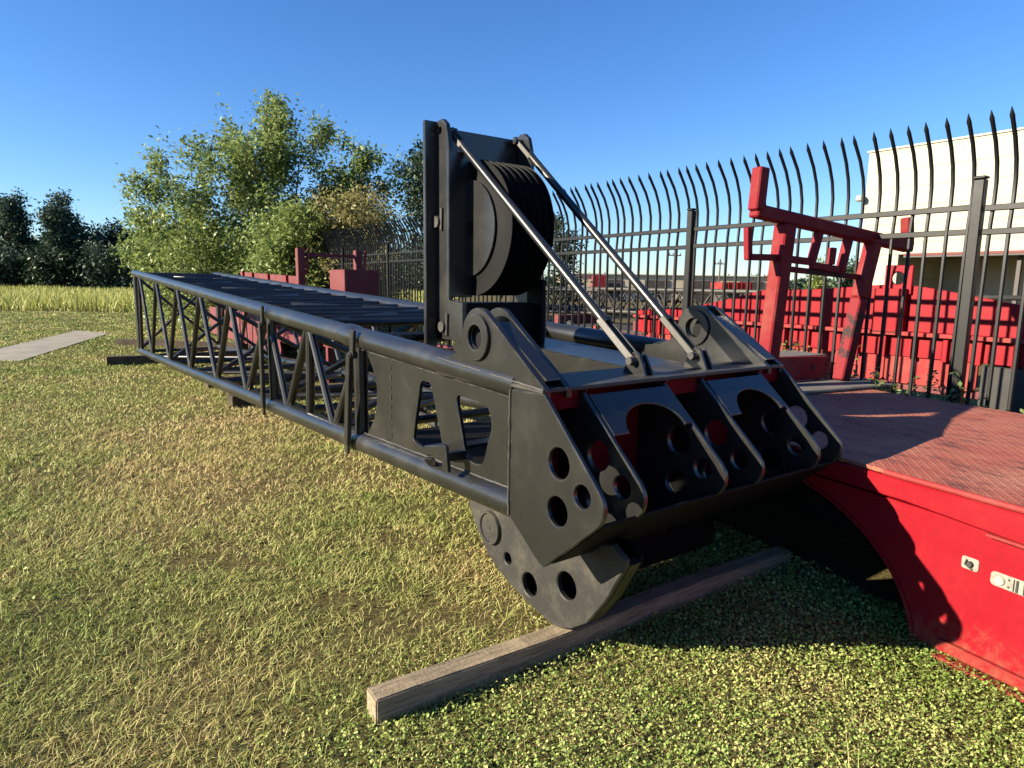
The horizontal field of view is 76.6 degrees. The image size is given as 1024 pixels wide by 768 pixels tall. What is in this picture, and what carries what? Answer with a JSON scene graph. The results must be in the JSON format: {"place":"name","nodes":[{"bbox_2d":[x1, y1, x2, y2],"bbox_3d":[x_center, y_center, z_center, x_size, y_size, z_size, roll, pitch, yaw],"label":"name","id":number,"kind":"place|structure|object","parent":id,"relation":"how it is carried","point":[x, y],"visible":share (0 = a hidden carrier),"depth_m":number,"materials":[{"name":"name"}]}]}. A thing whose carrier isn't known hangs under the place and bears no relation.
{"place":"outdoors","nodes":[
{"label":"outdoors","id":0,"kind":"place"},
{"bbox_2d":[0,331,109,361],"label":"concrete path","id":1,"kind":"structure","parent":0,"point":[23,351],"depth_m":15.31,"materials":[{"name":"grey concrete"}]},
{"bbox_2d":[0,284,457,312],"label":"field grass","id":2,"kind":"structure","parent":0,"point":[44,298],"depth_m":33.69,"materials":[{"name":"plant"}]},
{"bbox_2d":[0,284,1023,767],"bbox_3d":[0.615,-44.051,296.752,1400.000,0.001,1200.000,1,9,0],"label":"ground","id":3,"kind":"structure","parent":0,"point":[850,556],"depth_m":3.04,"materials":[{"name":"green plant"}]},
{"bbox_2d":[0,186,39,252],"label":"tree","id":4,"kind":"object","parent":3,"relation":"on","point":[15,223],"visible":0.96,"depth_m":77.32,"materials":[{"name":"green plant"}]},
{"bbox_2d":[0,239,41,286],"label":"shrub","id":5,"kind":"object","parent":3,"relation":"on","point":[9,274],"visible":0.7,"depth_m":75.21,"materials":[{"name":"green plant"}]},
{"bbox_2d":[8,243,94,288],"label":"shrub","id":6,"kind":"object","parent":3,"relation":"on","point":[52,269],"visible":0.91,"depth_m":74.52,"materials":[{"name":"green plant"}]},
{"bbox_2d":[28,187,90,280],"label":"tree","id":7,"kind":"object","parent":3,"relation":"on","point":[56,218],"visible":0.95,"depth_m":76.35,"materials":[{"name":"green plant"}]},
{"bbox_2d":[66,220,125,287],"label":"tree","id":8,"kind":"object","parent":3,"relation":"on","point":[91,233],"visible":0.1,"depth_m":79.20,"materials":[{"name":"green plant"}]},
{"bbox_2d":[68,233,142,288],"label":"shrub","id":9,"kind":"object","parent":3,"relation":"on","point":[101,274],"visible":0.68,"depth_m":74.74,"materials":[{"name":"green plant"}]},
{"bbox_2d":[85,217,140,287],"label":"tree","id":10,"kind":"object","parent":3,"relation":"on","point":[112,232],"visible":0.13,"depth_m":79.89,"materials":[{"name":"green plant"}]},
{"bbox_2d":[116,230,150,285],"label":"tree","id":11,"kind":"object","parent":3,"relation":"on","point":[130,242],"depth_m":79.74,"materials":[{"name":"green plant"}]},
{"bbox_2d":[103,213,209,328],"bbox_3d":[-11.189,-3.678,21.315,3.424,3.696,3.383,1,9,0],"label":"shrub","id":12,"kind":"object","parent":3,"relation":"on","point":[149,302],"visible":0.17,"depth_m":20.58,"materials":[{"name":"green plant"}]},
{"bbox_2d":[106,354,237,365],"bbox_3d":[-6.218,-0.515,12.758,2.974,0.174,0.226,-4,10,-27],"label":"timber","id":13,"kind":"object","parent":3,"relation":"on","point":[124,359],"visible":0.24,"depth_m":12.20,"materials":[{"name":"brown wood"}]},
{"bbox_2d":[131,119,842,628],"bbox_3d":[-2.949,-0.972,7.907,1.663,2.426,13.299,-6,11,-36],"label":"boom section","id":14,"kind":"object","parent":13,"relation":"on","point":[589,473],"visible":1,"depth_m":3.31,"materials":[{"name":"black paint"}]},
{"bbox_2d":[112,137,236,325],"bbox_3d":[-10.735,-4.633,20.863,3.858,5.730,4.190,1,9,0],"label":"tree","id":15,"kind":"object","parent":3,"relation":"on","point":[148,189],"visible":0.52,"depth_m":20.16,"materials":[{"name":"green plant"}]},
{"bbox_2d":[121,196,257,332],"bbox_3d":[-9.192,-3.575,19.565,4.030,4.076,4.291,-3,9,-21],"label":"shrub","id":16,"kind":"object","parent":3,"relation":"on","point":[199,255],"visible":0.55,"depth_m":18.85,"materials":[{"name":"green plant"}]},
{"bbox_2d":[115,339,290,350],"bbox_3d":[-7.388,-0.935,15.428,4.464,0.159,0.206,2,9,10],"label":"timber","id":17,"kind":"object","parent":3,"relation":"on","point":[160,343],"visible":0.35,"depth_m":15.44,"materials":[{"name":"brown wood"}]},
{"bbox_2d":[147,82,340,273],"bbox_3d":[-8.308,-5.915,21.487,6.063,8.148,5.533,1,9,0],"label":"tree","id":18,"kind":"object","parent":3,"relation":"on","point":[274,154],"visible":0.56,"depth_m":20.51,"materials":[{"name":"green plant"}]},
{"bbox_2d":[207,200,329,310],"bbox_3d":[-6.997,-3.325,18.870,3.848,3.883,4.035,1,9,0],"label":"shrub","id":19,"kind":"object","parent":3,"relation":"on","point":[256,233],"visible":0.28,"depth_m":18.34,"materials":[{"name":"green plant"}]},
{"bbox_2d":[204,364,372,388],"bbox_3d":[-3.531,-0.140,10.613,2.828,0.159,0.186,-8,12,-43],"label":"timber","id":20,"kind":"object","parent":3,"relation":"on","point":[231,377],"visible":0.12,"depth_m":9.97,"materials":[{"name":"brown wood"}]},
{"bbox_2d":[249,190,344,287],"bbox_3d":[-5.942,-3.405,18.282,3.176,4.222,3.457,-4,10,-29],"label":"shrub","id":21,"kind":"object","parent":3,"relation":"on","point":[296,223],"visible":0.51,"depth_m":17.65,"materials":[{"name":"green plant"}]},
{"bbox_2d":[227,382,376,407],"bbox_3d":[-2.504,0.071,9.338,0.186,0.159,3.091,9,12,44],"label":"timber","id":22,"kind":"object","parent":3,"relation":"on","point":[233,401],"visible":0.09,"depth_m":8.29,"materials":[{"name":"brown wood"}]},
{"bbox_2d":[209,248,453,411],"bbox_3d":[-3.656,-1.411,12.252,1.700,2.160,10.900,-6,11,-36],"label":"trailer","id":23,"kind":"object","parent":3,"relation":"on","point":[358,279],"visible":0.32,"depth_m":11.08,"materials":[{"name":"red paint"}]},
{"bbox_2d":[298,121,407,278],"bbox_3d":[-5.306,-5.162,22.129,3.645,6.551,4.006,1,9,0],"label":"tree","id":24,"kind":"object","parent":3,"relation":"on","point":[362,168],"visible":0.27,"depth_m":20.59,"materials":[{"name":"green plant"}]},
{"bbox_2d":[296,174,422,330],"bbox_3d":[-4.264,-3.558,18.355,3.156,4.542,3.820,8,11,38],"label":"shrub","id":25,"kind":"object","parent":3,"relation":"on","point":[356,213],"visible":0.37,"depth_m":17.81,"materials":[{"name":"green plant"}]},
{"bbox_2d":[368,367,373,373],"bbox_3d":[-0.921,0.083,9.499,0.120,0.120,5.109,-6,11,-39],"label":"steel pipe","id":26,"kind":"object","parent":3,"relation":"on","point":[370,370],"visible":0.16,"depth_m":11.28,"materials":[{"name":"metal"}]},
{"bbox_2d":[333,378,438,426],"bbox_3d":[-2.164,0.095,9.341,0.110,0.110,5.514,-5,10,-31],"label":"steel pipe","id":27,"kind":"object","parent":3,"relation":"on","point":[339,380],"depth_m":8.74,"materials":[{"name":"metal"}]},
{"bbox_2d":[385,134,423,290],"bbox_3d":[-3.771,-7.393,30.336,5.120,8.499,5.126,1,9,0],"label":"tree","id":28,"kind":"object","parent":3,"relation":"on","point":[413,199],"visible":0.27,"depth_m":29.36,"materials":[{"name":"green plant"}]},
{"bbox_2d":[0,235,844,294],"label":"distant wood","id":29,"kind":"object","parent":3,"relation":"on","point":[801,280],"visible":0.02,"depth_m":91.48,"materials":[{"name":"green plant"}]},
{"bbox_2d":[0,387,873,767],"bbox_3d":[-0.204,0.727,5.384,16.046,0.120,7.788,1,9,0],"label":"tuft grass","id":30,"kind":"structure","parent":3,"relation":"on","point":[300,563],"depth_m":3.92,"materials":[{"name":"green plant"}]},
{"bbox_2d":[544,212,592,314],"bbox_3d":[1.992,-4.813,26.658,2.296,4.663,2.392,-5,11,-35],"label":"tree","id":31,"kind":"object","parent":3,"relation":"on","point":[559,244],"visible":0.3,"depth_m":26.35,"materials":[{"name":"green plant"}]},
{"bbox_2d":[367,546,790,725],"bbox_3d":[0.535,1.098,3.089,2.538,0.113,0.101,-5,11,-34],"label":"timber","id":32,"kind":"object","parent":3,"relation":"on","point":[388,699],"visible":0.84,"depth_m":2.78,"materials":[{"name":"brown wood"}]},
{"bbox_2d":[591,275,605,301],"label":"container","id":33,"kind":"object","parent":3,"relation":"on","point":[602,281],"visible":0.38,"depth_m":63.61,"materials":[{"name":"red metal"}]},
{"bbox_2d":[314,106,1023,411],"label":"iron fence","id":34,"kind":"object","parent":3,"relation":"on","point":[976,208],"visible":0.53,"depth_m":6.07,"materials":[{"name":"black metal"}]},
{"bbox_2d":[669,250,681,304],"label":"utility pole","id":35,"kind":"object","parent":3,"relation":"on","point":[673,271],"visible":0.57,"depth_m":54.09,"materials":[{"name":"brown wood"}]},
{"bbox_2d":[716,259,723,281],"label":"utility pole","id":36,"kind":"object","parent":3,"relation":"on","point":[720,263],"visible":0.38,"depth_m":60.95,"materials":[{"name":"grey wood"}]},
{"bbox_2d":[546,314,915,368],"bbox_3d":[4.072,-1.140,15.847,1.780,0.745,12.000,-5,11,-34],"label":"trailer","id":37,"kind":"object","parent":3,"relation":"on","point":[588,323],"visible":0.08,"depth_m":18.52,"materials":[{"name":"red paint"}]},
{"bbox_2d":[501,286,760,313],"bbox_3d":[3.415,-2.408,18.647,1.410,0.725,11.057,-6,11,-37],"label":"lattice boom","id":38,"kind":"object","parent":37,"relation":"on","point":[680,291],"visible":0.23,"depth_m":18.05,"materials":[{"name":"black paint"}]},
{"bbox_2d":[546,288,1020,315],"bbox_3d":[6.528,-2.091,17.298,13.057,0.755,1.510,6,10,30],"label":"lattice boom","id":39,"kind":"object","parent":37,"relation":"on","point":[995,297],"visible":0.15,"depth_m":18.64,"materials":[{"name":"black paint"}]},
{"bbox_2d":[710,282,752,301],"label":"container","id":40,"kind":"object","parent":3,"relation":"on","point":[730,285],"visible":0.41,"depth_m":58.21,"materials":[{"name":"red metal"}]},
{"bbox_2d":[782,338,810,351],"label":"weed plant","id":41,"kind":"object","parent":3,"relation":"on","point":[797,345],"visible":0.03,"depth_m":6.52,"materials":[{"name":"green plant"}]},
{"bbox_2d":[801,254,833,289],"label":"tree","id":42,"kind":"object","parent":3,"relation":"on","point":[818,280],"visible":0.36,"depth_m":55.77,"materials":[{"name":"green plant"}]},
{"bbox_2d":[781,340,860,363],"bbox_3d":[3.095,0.097,6.551,0.876,1.103,0.411,0,9,-6],"label":"weed plant","id":43,"kind":"object","parent":3,"relation":"on","point":[783,348],"visible":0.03,"depth_m":6.54,"materials":[{"name":"green plant"}]},
{"bbox_2d":[632,265,1023,413],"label":"trailer","id":44,"kind":"object","parent":3,"relation":"on","point":[1004,354],"visible":0.35,"depth_m":7.21,"materials":[{"name":"red paint"}]},
{"bbox_2d":[829,255,859,287],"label":"tree","id":45,"kind":"object","parent":3,"relation":"on","point":[849,282],"visible":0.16,"depth_m":57.03,"materials":[{"name":"green plant"}]},
{"bbox_2d":[743,166,1023,703],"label":"trailer","id":46,"kind":"object","parent":3,"relation":"on","point":[925,496],"visible":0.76,"depth_m":3.17,"materials":[{"name":"red paint"}]},
{"bbox_2d":[851,364,926,397],"bbox_3d":[3.178,0.318,5.628,0.631,0.949,0.534,9,12,43],"label":"weed plant","id":47,"kind":"object","parent":3,"relation":"on","point":[875,379],"visible":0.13,"depth_m":5.55,"materials":[{"name":"green plant"}]},
{"bbox_2d":[879,369,954,401],"bbox_3d":[3.266,0.353,5.312,0.592,0.978,0.618,8,11,38],"label":"weed plant","id":48,"kind":"object","parent":3,"relation":"on","point":[894,387],"visible":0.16,"depth_m":5.25,"materials":[{"name":"green plant"}]},
{"bbox_2d":[927,371,1023,413],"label":"weed plant","id":49,"kind":"object","parent":3,"relation":"on","point":[943,398],"visible":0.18,"depth_m":4.95,"materials":[{"name":"green plant"}]},
{"bbox_2d":[975,397,987,407],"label":"weed plant","id":50,"kind":"object","parent":3,"relation":"on","point":[980,402],"visible":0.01,"depth_m":4.87,"materials":[{"name":"green plant"}]},
{"bbox_2d":[0,0,1023,281],"label":"sky","id":51,"kind":"structure","parent":0,"point":[602,91],"materials":[{"name":"blue"}]},
{"bbox_2d":[556,273,766,302],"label":"shed","id":52,"kind":"structure","parent":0,"point":[698,281],"depth_m":65.95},
{"bbox_2d":[604,279,620,301],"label":"door","id":53,"kind":"structure","parent":52,"relation":"in","point":[610,282],"depth_m":65.36,"materials":[{"name":"metal"}]},
{"bbox_2d":[644,280,669,301],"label":"door","id":54,"kind":"structure","parent":52,"relation":"in","point":[661,283],"depth_m":65.82,"materials":[{"name":"grey metal"}]},
{"bbox_2d":[694,281,716,302],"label":"door","id":55,"kind":"structure","parent":52,"relation":"in","point":[698,284],"depth_m":66.36,"materials":[{"name":"grey metal"}]},
{"bbox_2d":[739,281,763,289],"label":"door","id":56,"kind":"structure","parent":52,"relation":"in","point":[754,286],"depth_m":66.88,"materials":[{"name":"metal"}]},
{"bbox_2d":[855,127,1023,304],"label":"warehouse","id":57,"kind":"structure","parent":0,"point":[985,158],"depth_m":40.31,"materials":[{"name":"white paint"}]}
]}

